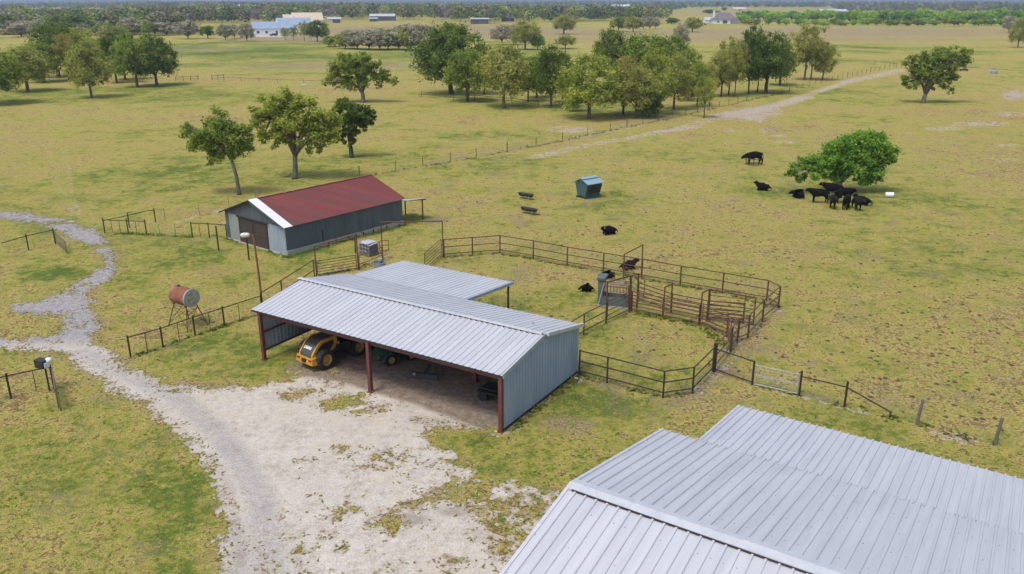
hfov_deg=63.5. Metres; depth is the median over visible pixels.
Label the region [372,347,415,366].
utility tractor
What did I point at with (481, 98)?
field fence
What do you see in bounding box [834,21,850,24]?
bush
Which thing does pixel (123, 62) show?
oak tree
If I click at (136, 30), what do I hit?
hedgerow tree
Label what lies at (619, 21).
field tree
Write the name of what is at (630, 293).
pipe post
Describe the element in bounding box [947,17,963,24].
bush
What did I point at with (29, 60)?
oak tree
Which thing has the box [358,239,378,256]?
wrapped tote
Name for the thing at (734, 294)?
pipe archway
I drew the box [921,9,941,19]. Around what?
bush
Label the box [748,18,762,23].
bush
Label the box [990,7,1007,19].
bush
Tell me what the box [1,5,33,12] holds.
hedgerow tree
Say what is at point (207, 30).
field tree
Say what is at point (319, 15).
ranch building
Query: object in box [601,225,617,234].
cow
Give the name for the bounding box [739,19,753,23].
bush
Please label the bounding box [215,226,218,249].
pipe post
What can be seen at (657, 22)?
field tree
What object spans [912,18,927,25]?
bush
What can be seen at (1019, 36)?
oak tree
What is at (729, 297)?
pipe gate
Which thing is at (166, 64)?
oak tree
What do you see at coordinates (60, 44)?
oak tree
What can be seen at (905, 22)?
bush
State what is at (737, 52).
oak tree
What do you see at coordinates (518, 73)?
oak tree
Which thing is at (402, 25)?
bush
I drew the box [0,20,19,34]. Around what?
hedgerow tree
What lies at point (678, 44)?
oak tree
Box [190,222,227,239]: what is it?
yard fence
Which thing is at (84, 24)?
hedgerow tree
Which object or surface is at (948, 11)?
bush
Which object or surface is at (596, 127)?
field fence
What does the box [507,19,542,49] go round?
field tree
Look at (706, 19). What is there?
farm house
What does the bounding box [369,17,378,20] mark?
farm shed
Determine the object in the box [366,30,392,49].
bush
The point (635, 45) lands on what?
oak tree
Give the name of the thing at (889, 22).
bush
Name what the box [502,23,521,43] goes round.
field tree
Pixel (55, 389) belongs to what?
pipe gate
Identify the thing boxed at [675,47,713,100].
oak tree
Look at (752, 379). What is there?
yard fence
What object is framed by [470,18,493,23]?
metal barn
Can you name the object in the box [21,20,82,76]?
oak tree
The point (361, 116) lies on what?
oak tree
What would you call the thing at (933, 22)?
bush
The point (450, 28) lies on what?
oak tree
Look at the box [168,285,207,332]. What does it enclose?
water tank
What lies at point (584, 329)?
pen fence
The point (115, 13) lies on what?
woods
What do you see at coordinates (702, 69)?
oak tree
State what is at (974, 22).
bush
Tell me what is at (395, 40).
bush
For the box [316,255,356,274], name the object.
pipe gate
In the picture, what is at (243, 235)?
yard light
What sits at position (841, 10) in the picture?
house
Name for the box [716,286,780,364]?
pen fence
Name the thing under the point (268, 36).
house driveway
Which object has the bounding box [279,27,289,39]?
field tree
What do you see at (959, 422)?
wire fence
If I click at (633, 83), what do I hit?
oak tree
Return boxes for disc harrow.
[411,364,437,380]
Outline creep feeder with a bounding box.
[573,175,603,198]
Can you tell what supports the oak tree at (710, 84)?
on the ground at (122, 126)
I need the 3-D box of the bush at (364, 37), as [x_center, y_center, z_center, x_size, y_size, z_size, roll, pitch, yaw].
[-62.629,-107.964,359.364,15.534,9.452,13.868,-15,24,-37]
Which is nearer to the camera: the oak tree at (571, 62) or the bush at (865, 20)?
the oak tree at (571, 62)
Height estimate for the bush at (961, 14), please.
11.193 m
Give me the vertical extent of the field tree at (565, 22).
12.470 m
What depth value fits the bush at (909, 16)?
771.20 m
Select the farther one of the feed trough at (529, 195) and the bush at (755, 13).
the bush at (755, 13)
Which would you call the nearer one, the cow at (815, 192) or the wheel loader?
the wheel loader
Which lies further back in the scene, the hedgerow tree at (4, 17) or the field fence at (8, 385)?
the hedgerow tree at (4, 17)
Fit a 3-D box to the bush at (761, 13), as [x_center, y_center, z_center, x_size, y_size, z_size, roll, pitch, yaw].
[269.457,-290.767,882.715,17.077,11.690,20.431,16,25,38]
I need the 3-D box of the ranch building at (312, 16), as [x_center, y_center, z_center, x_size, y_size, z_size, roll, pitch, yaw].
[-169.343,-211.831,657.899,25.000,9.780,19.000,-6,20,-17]
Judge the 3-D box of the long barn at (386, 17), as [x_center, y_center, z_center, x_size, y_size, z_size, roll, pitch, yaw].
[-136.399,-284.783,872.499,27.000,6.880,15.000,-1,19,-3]
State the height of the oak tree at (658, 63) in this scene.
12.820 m
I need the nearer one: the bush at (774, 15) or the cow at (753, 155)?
the cow at (753, 155)
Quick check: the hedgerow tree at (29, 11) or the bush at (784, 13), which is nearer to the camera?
the hedgerow tree at (29, 11)
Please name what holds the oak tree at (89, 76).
on the ground at (122, 126)
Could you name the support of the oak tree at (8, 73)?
on the ground at (122, 126)
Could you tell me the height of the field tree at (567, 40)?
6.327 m
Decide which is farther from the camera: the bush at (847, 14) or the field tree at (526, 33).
the bush at (847, 14)
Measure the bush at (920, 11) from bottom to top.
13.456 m
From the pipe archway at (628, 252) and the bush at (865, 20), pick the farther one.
the bush at (865, 20)
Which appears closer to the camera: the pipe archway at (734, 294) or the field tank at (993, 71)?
the pipe archway at (734, 294)
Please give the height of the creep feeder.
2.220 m
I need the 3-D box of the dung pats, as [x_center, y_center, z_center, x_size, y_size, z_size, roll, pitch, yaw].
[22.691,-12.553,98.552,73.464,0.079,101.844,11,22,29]
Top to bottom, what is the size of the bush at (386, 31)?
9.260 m
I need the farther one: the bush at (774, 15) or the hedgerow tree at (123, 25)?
the bush at (774, 15)
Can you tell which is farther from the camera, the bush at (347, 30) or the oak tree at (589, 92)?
the bush at (347, 30)
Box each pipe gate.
[51,367,59,408]
[54,231,66,252]
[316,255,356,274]
[379,240,388,250]
[424,239,441,264]
[607,292,628,319]
[624,266,644,294]
[702,307,739,337]
[708,290,745,304]
[709,304,754,322]
[754,365,799,393]
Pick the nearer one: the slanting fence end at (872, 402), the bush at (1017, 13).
the slanting fence end at (872, 402)
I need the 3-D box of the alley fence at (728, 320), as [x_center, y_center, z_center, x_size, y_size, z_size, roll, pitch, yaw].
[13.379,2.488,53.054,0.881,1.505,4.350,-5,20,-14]
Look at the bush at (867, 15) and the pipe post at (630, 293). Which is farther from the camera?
the bush at (867, 15)
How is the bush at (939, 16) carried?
on the ground at (122, 126)
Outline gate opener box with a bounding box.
[33,357,51,390]
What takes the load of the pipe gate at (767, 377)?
attached to the yard fence at (846, 390)
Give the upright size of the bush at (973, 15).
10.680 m
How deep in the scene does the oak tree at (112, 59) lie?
222.02 m
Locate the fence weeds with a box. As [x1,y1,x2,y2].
[111,91,998,442]
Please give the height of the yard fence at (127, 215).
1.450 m
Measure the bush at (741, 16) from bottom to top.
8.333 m
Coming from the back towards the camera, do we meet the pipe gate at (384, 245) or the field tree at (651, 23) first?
the field tree at (651, 23)
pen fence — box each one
[443,235,780,307]
[571,303,605,334]
[578,347,714,397]
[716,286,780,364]
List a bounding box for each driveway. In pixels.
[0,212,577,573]
[254,35,288,36]
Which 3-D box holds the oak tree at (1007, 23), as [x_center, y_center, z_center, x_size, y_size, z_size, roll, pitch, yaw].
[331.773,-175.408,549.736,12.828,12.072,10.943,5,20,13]
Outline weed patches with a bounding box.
[0,213,1023,532]
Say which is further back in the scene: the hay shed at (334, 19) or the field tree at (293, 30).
the hay shed at (334, 19)
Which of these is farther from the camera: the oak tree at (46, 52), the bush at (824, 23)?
the bush at (824, 23)
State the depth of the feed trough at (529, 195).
90.02 m
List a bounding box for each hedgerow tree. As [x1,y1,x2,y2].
[0,14,14,34]
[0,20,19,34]
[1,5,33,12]
[1,7,25,17]
[3,22,32,36]
[16,20,35,34]
[18,8,35,14]
[27,19,47,34]
[36,14,58,22]
[46,15,72,29]
[63,13,96,28]
[71,23,97,32]
[89,20,99,32]
[91,21,113,36]
[98,25,127,34]
[114,17,140,33]
[114,24,130,33]
[132,19,152,32]
[139,20,157,35]
[152,21,176,34]
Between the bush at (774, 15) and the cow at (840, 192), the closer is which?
the cow at (840, 192)
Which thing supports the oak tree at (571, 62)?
on the ground at (122, 126)
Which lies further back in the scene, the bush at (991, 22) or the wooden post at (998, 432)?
the bush at (991, 22)
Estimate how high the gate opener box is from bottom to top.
1.920 m
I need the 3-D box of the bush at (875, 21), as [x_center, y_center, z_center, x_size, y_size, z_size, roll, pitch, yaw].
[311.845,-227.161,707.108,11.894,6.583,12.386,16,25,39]
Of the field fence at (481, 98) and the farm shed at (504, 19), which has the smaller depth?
the field fence at (481, 98)
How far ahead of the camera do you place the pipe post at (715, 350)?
47.91 m
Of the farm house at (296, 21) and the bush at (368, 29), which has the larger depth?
the farm house at (296, 21)
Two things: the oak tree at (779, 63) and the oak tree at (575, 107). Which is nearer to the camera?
the oak tree at (575, 107)
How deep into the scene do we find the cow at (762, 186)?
93.81 m
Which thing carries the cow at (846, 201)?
on the ground at (122, 126)
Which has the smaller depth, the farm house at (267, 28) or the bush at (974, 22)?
the farm house at (267, 28)
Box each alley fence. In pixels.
[631,291,700,324]
[638,282,745,323]
[698,304,733,349]
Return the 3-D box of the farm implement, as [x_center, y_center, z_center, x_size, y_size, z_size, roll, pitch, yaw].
[-11.974,3.314,50.554,2.103,1.610,2.209,1,19,3]
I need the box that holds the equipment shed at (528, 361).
[251,260,583,433]
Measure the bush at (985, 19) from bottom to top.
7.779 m
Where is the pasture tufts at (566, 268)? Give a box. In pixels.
[0,129,1023,340]
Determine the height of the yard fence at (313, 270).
1.507 m
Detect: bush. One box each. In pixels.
[322,35,340,45]
[332,33,354,48]
[340,28,360,34]
[341,29,366,48]
[351,28,381,49]
[364,25,383,31]
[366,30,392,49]
[377,28,400,48]
[381,29,407,49]
[391,23,417,31]
[394,25,416,48]
[405,22,428,48]
[414,29,439,44]
[665,17,676,23]
[702,9,719,13]
[735,14,753,22]
[736,10,755,18]
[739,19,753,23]
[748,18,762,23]
[752,10,760,18]
[757,9,770,17]
[763,12,783,18]
[763,17,772,24]
[773,17,782,23]
[776,11,787,17]
[781,18,793,24]
[785,10,799,19]
[791,12,809,19]
[793,18,804,24]
[803,9,815,19]
[809,19,821,24]
[812,10,828,19]
[817,22,831,25]
[821,9,837,19]
[827,18,842,24]
[832,12,846,20]
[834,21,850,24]
[845,10,852,20]
[848,19,860,25]
[849,9,861,19]
[857,11,878,18]
[859,18,873,24]
[868,18,882,24]
[876,9,896,21]
[882,19,900,25]
[889,9,901,19]
[900,9,915,18]
[900,11,922,20]
[901,20,914,25]
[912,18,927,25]
[916,8,934,18]
[920,17,930,24]
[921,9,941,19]
[928,12,950,20]
[928,20,941,25]
[940,17,950,23]
[943,7,957,17]
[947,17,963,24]
[951,11,968,20]
[964,11,978,21]
[968,18,982,25]
[969,10,984,19]
[978,17,989,25]
[980,10,995,19]
[985,19,1000,25]
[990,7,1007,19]
[1006,9,1023,17]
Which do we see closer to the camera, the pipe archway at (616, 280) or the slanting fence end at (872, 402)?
the slanting fence end at (872, 402)
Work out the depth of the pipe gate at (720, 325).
53.94 m
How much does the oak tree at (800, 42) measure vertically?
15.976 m
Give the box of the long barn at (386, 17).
[369,14,395,20]
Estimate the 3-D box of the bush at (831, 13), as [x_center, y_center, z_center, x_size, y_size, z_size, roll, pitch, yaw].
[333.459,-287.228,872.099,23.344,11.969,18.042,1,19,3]
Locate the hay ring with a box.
[745,158,762,164]
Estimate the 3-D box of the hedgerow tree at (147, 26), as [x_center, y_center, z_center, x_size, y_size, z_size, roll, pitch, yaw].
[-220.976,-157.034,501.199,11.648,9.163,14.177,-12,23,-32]
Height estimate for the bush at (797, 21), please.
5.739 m
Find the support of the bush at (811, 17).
on the ground at (122, 126)
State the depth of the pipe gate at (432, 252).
68.07 m
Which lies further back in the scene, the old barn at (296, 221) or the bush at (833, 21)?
the bush at (833, 21)
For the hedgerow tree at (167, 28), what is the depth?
505.96 m
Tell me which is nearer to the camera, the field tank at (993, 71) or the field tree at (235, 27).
the field tank at (993, 71)
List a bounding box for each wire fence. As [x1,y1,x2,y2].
[146,223,187,234]
[159,194,255,218]
[890,399,1023,446]
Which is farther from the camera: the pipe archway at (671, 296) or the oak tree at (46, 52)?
the oak tree at (46, 52)
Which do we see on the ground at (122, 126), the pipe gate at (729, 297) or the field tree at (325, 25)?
the field tree at (325, 25)
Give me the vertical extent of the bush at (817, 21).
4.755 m
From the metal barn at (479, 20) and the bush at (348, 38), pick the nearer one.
the bush at (348, 38)
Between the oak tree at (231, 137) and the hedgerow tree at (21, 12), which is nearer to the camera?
the oak tree at (231, 137)
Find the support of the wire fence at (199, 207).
on the ground at (122, 126)
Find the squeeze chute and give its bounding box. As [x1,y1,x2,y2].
[597,273,629,308]
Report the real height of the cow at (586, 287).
0.589 m
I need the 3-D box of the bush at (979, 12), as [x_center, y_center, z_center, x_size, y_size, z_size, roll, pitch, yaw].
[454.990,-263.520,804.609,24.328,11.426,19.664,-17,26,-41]
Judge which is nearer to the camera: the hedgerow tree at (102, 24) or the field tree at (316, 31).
the field tree at (316, 31)
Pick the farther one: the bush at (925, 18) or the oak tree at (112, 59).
the bush at (925, 18)
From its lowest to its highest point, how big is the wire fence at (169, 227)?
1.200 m
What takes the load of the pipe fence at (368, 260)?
on the ground at (122, 126)
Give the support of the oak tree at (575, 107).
on the ground at (122, 126)
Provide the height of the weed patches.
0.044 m
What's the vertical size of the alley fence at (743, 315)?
1.455 m
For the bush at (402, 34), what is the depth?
352.75 m
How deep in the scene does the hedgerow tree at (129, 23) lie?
511.15 m
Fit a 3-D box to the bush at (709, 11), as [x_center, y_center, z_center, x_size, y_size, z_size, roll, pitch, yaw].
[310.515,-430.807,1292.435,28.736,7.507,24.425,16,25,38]
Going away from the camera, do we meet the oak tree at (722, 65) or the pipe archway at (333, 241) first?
the pipe archway at (333, 241)
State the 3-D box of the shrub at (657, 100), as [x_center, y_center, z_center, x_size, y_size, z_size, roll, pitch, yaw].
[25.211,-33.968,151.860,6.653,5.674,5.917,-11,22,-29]
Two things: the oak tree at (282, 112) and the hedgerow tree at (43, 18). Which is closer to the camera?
the oak tree at (282, 112)
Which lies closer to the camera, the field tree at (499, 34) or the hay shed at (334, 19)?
the field tree at (499, 34)
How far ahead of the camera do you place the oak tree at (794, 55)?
206.20 m
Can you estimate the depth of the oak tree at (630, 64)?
152.67 m
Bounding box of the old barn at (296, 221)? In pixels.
[218,174,405,255]
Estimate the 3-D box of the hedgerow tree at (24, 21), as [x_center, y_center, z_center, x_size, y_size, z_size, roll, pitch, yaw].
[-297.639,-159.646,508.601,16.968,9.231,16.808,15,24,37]
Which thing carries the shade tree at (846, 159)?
on the ground at (122, 126)
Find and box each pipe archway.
[314,234,358,276]
[380,221,443,257]
[605,273,638,323]
[623,244,642,279]
[663,283,672,317]
[699,289,709,324]
[708,289,756,324]
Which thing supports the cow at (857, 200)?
on the ground at (122, 126)
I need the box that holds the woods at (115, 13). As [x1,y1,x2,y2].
[0,1,1023,32]
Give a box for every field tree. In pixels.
[173,20,200,38]
[198,25,214,37]
[213,23,235,39]
[227,24,240,37]
[236,23,256,40]
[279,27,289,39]
[287,26,298,38]
[295,21,307,40]
[303,19,328,41]
[320,22,330,35]
[488,24,510,44]
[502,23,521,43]
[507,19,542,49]
[531,33,545,49]
[551,14,577,33]
[553,34,577,47]
[609,16,625,28]
[624,15,644,31]
[639,17,648,27]
[645,16,654,27]
[651,17,660,28]
[684,17,702,31]
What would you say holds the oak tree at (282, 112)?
on the ground at (122, 126)
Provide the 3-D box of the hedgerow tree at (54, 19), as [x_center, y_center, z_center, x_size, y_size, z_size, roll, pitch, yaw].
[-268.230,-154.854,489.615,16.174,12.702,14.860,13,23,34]
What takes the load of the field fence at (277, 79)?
on the ground at (122, 126)
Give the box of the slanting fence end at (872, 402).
[848,387,892,417]
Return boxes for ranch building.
[282,14,315,21]
[291,12,323,25]
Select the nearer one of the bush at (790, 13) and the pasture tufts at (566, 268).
the pasture tufts at (566, 268)
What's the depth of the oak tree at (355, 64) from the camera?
172.63 m
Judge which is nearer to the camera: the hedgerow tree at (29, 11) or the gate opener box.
the gate opener box
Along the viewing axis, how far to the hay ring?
108.28 m
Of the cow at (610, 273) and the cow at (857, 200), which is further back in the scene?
the cow at (857, 200)
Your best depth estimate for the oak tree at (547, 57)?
163.63 m
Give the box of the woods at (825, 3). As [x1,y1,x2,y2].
[0,0,1023,10]
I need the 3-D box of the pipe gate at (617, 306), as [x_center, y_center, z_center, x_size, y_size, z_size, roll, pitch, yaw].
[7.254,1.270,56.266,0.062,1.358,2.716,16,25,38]
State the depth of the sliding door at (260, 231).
71.75 m
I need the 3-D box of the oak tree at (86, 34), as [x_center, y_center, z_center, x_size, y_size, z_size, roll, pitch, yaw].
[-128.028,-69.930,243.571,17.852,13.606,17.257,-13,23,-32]
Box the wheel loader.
[296,332,375,369]
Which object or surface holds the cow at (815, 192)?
on the ground at (122, 126)
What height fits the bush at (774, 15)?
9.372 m
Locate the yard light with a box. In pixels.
[240,233,262,302]
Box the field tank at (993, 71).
[990,69,997,73]
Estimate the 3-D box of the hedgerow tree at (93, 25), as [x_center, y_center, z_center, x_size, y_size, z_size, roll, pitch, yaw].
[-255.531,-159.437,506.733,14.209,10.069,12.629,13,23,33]
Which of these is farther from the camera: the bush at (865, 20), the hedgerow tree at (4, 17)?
the bush at (865, 20)
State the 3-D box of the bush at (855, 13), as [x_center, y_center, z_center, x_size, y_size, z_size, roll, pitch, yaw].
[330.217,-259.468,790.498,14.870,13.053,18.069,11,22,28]
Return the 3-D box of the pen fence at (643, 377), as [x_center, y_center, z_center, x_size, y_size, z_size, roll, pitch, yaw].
[7.946,4.778,46.272,8.013,1.626,3.209,-1,19,-4]
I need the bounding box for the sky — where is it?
[0,0,1023,1]
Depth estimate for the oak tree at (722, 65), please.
182.50 m
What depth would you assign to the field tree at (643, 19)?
608.65 m
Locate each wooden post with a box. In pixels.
[915,399,924,424]
[993,417,1003,445]
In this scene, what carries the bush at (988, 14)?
on the ground at (122, 126)
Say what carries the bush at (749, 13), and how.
on the ground at (122, 126)
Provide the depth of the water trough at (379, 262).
66.81 m
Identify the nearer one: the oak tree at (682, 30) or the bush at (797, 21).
the oak tree at (682, 30)
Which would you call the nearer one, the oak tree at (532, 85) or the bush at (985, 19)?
the oak tree at (532, 85)
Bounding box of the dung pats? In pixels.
[419,141,1023,431]
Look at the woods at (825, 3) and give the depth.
2638.28 m
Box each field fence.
[0,364,53,398]
[2,228,55,255]
[223,76,318,83]
[358,62,894,175]
[421,92,538,106]
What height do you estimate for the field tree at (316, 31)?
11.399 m
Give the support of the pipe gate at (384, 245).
on the ground at (122, 126)
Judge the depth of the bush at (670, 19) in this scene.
744.82 m
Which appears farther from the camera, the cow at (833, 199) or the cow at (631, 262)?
the cow at (833, 199)
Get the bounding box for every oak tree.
[0,43,56,90]
[0,47,33,96]
[18,40,66,81]
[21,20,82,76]
[49,32,79,79]
[57,39,118,97]
[61,25,107,61]
[93,30,123,82]
[104,34,131,79]
[108,30,157,86]
[129,33,181,85]
[177,105,255,194]
[247,84,343,178]
[320,51,399,102]
[328,96,376,157]
[405,20,485,93]
[437,22,470,41]
[439,47,485,101]
[469,40,533,107]
[476,41,494,94]
[519,54,538,101]
[528,55,551,97]
[530,43,572,106]
[546,51,627,118]
[549,53,573,102]
[564,76,582,111]
[590,26,628,80]
[603,53,645,114]
[612,31,676,73]
[612,64,667,117]
[638,45,678,101]
[651,33,698,65]
[655,51,697,109]
[673,22,690,43]
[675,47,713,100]
[685,61,714,106]
[693,73,718,117]
[707,48,739,96]
[713,33,749,94]
[726,39,751,96]
[738,23,767,93]
[745,29,799,93]
[771,44,798,85]
[788,19,829,79]
[798,38,828,79]
[809,41,841,79]
[899,44,973,102]
[1002,15,1019,32]
[1006,17,1023,47]
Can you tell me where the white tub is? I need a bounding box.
[885,192,893,197]
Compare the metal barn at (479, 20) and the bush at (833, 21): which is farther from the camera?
the metal barn at (479, 20)
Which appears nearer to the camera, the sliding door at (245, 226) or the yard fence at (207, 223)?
the sliding door at (245, 226)
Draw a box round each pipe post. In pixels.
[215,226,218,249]
[246,237,249,259]
[628,277,631,311]
[712,342,717,371]
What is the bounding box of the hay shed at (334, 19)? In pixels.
[327,17,340,22]
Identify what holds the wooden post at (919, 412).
on the ground at (122, 126)
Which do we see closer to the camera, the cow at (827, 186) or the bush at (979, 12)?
the cow at (827, 186)
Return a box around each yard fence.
[102,218,146,233]
[104,208,155,227]
[126,294,261,356]
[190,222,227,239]
[260,259,314,299]
[716,349,755,384]
[798,370,848,406]
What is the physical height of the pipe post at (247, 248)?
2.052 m
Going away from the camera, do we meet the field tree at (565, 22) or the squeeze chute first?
the squeeze chute
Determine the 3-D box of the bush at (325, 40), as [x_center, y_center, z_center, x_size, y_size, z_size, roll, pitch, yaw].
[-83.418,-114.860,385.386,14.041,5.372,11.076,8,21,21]
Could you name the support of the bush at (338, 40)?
on the ground at (122, 126)
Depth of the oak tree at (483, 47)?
186.24 m
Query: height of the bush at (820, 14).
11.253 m
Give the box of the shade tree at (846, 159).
[783,128,903,192]
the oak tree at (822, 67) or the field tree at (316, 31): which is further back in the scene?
the field tree at (316, 31)
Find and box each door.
[238,217,253,244]
[252,221,269,249]
[378,17,391,19]
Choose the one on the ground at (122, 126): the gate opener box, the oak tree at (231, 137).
the oak tree at (231, 137)
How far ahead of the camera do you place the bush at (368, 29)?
392.20 m
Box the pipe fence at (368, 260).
[358,246,381,269]
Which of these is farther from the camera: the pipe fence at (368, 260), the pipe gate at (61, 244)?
the pipe gate at (61, 244)
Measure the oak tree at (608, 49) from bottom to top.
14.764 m
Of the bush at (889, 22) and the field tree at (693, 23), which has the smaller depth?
the field tree at (693, 23)
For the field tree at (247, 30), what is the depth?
433.47 m
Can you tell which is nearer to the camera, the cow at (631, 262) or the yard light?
the yard light
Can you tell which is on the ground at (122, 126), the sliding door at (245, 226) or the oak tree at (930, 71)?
the oak tree at (930, 71)
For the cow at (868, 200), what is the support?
on the ground at (122, 126)
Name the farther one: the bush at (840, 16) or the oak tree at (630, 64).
the bush at (840, 16)
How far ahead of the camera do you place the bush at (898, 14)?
786.62 m
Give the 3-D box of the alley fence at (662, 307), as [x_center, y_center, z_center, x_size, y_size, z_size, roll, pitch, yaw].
[10.386,1.425,56.118,4.986,1.504,0.111,12,22,30]
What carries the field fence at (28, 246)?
on the ground at (122, 126)
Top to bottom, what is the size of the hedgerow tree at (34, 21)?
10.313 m
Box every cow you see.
[578,283,594,291]
[598,270,614,277]
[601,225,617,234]
[619,258,639,269]
[741,151,762,163]
[753,181,771,190]
[788,189,804,198]
[805,188,829,202]
[819,182,843,197]
[829,194,837,208]
[835,188,856,202]
[842,194,850,209]
[851,196,865,210]
[852,194,872,205]
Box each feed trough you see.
[518,192,533,199]
[520,206,537,212]
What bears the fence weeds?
on the ground at (122, 126)
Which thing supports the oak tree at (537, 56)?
on the ground at (122, 126)
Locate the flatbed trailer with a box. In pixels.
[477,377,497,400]
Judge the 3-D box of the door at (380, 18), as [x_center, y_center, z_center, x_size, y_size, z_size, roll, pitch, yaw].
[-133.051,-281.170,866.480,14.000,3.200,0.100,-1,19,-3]
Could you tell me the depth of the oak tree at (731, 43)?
185.03 m
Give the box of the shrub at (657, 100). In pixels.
[636,88,666,116]
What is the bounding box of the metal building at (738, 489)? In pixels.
[499,405,1023,573]
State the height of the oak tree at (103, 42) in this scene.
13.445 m
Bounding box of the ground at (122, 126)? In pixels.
[0,2,1023,573]
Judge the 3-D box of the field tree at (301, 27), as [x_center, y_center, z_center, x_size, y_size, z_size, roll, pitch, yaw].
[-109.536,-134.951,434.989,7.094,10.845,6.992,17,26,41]
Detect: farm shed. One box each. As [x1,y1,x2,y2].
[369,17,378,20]
[501,17,513,21]
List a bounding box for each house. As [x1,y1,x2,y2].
[251,20,293,34]
[276,16,311,31]
[703,17,712,22]
[711,10,739,23]
[732,7,745,10]
[817,9,847,12]
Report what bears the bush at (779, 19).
on the ground at (122, 126)
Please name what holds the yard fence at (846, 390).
on the ground at (122, 126)
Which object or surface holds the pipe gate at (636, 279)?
attached to the pipe archway at (628, 252)
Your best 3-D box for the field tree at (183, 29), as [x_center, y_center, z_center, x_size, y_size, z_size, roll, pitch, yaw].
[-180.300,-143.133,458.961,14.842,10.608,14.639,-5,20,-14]
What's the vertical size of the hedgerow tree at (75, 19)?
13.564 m
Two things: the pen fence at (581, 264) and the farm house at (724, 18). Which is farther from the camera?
the farm house at (724, 18)
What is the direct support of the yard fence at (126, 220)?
on the ground at (122, 126)
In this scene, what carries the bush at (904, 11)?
on the ground at (122, 126)
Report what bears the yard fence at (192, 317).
on the ground at (122, 126)
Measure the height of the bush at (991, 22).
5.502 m
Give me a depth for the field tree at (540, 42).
359.20 m
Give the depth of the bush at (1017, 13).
776.89 m
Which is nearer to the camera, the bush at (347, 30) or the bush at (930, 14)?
the bush at (347, 30)
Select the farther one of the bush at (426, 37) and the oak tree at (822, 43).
the bush at (426, 37)
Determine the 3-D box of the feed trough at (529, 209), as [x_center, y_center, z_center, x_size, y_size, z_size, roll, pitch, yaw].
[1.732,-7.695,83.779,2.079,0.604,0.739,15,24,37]
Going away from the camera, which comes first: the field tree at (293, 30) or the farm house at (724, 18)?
the field tree at (293, 30)
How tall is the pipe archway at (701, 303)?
2.369 m
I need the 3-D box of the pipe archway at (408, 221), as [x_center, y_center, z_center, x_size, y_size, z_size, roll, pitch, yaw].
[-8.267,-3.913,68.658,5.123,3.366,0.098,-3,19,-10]
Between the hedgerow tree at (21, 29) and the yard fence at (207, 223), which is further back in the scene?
the hedgerow tree at (21, 29)
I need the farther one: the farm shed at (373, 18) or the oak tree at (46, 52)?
the farm shed at (373, 18)
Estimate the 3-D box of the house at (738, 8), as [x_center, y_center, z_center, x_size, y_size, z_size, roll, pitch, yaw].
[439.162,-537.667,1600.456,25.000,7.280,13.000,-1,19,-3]
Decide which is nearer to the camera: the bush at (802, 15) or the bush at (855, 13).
the bush at (855, 13)
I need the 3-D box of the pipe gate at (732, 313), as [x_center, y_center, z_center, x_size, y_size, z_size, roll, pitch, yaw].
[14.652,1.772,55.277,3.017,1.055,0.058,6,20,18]
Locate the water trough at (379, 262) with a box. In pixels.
[373,258,385,267]
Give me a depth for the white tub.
90.60 m
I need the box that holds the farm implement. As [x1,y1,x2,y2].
[297,331,311,349]
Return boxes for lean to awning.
[402,198,426,218]
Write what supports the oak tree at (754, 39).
on the ground at (122, 126)
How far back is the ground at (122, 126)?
74.30 m
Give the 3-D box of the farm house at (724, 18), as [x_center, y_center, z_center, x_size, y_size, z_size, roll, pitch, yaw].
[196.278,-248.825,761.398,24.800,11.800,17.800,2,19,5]
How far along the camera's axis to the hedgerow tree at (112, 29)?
474.75 m
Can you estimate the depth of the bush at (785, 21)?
712.57 m
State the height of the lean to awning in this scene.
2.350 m
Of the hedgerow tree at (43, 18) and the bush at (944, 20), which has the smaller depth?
the hedgerow tree at (43, 18)
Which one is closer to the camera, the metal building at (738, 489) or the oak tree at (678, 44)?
the metal building at (738, 489)
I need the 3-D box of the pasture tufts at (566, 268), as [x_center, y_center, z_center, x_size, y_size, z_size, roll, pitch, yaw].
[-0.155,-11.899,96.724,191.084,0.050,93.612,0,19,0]
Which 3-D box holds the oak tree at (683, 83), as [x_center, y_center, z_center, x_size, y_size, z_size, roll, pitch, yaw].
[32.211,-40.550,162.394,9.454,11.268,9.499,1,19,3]
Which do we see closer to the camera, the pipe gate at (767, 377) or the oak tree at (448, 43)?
the pipe gate at (767, 377)
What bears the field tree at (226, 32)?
on the ground at (122, 126)
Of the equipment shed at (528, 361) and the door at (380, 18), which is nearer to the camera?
the equipment shed at (528, 361)
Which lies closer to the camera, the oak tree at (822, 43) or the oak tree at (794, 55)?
the oak tree at (794, 55)
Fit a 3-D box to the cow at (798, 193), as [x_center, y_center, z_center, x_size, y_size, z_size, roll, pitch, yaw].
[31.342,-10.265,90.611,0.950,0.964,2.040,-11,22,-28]
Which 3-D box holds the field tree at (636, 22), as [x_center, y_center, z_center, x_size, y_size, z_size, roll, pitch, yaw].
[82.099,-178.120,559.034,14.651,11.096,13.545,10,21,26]
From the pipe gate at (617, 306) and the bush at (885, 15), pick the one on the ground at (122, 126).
the bush at (885, 15)
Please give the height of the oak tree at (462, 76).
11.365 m
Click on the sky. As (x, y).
(0, 0)

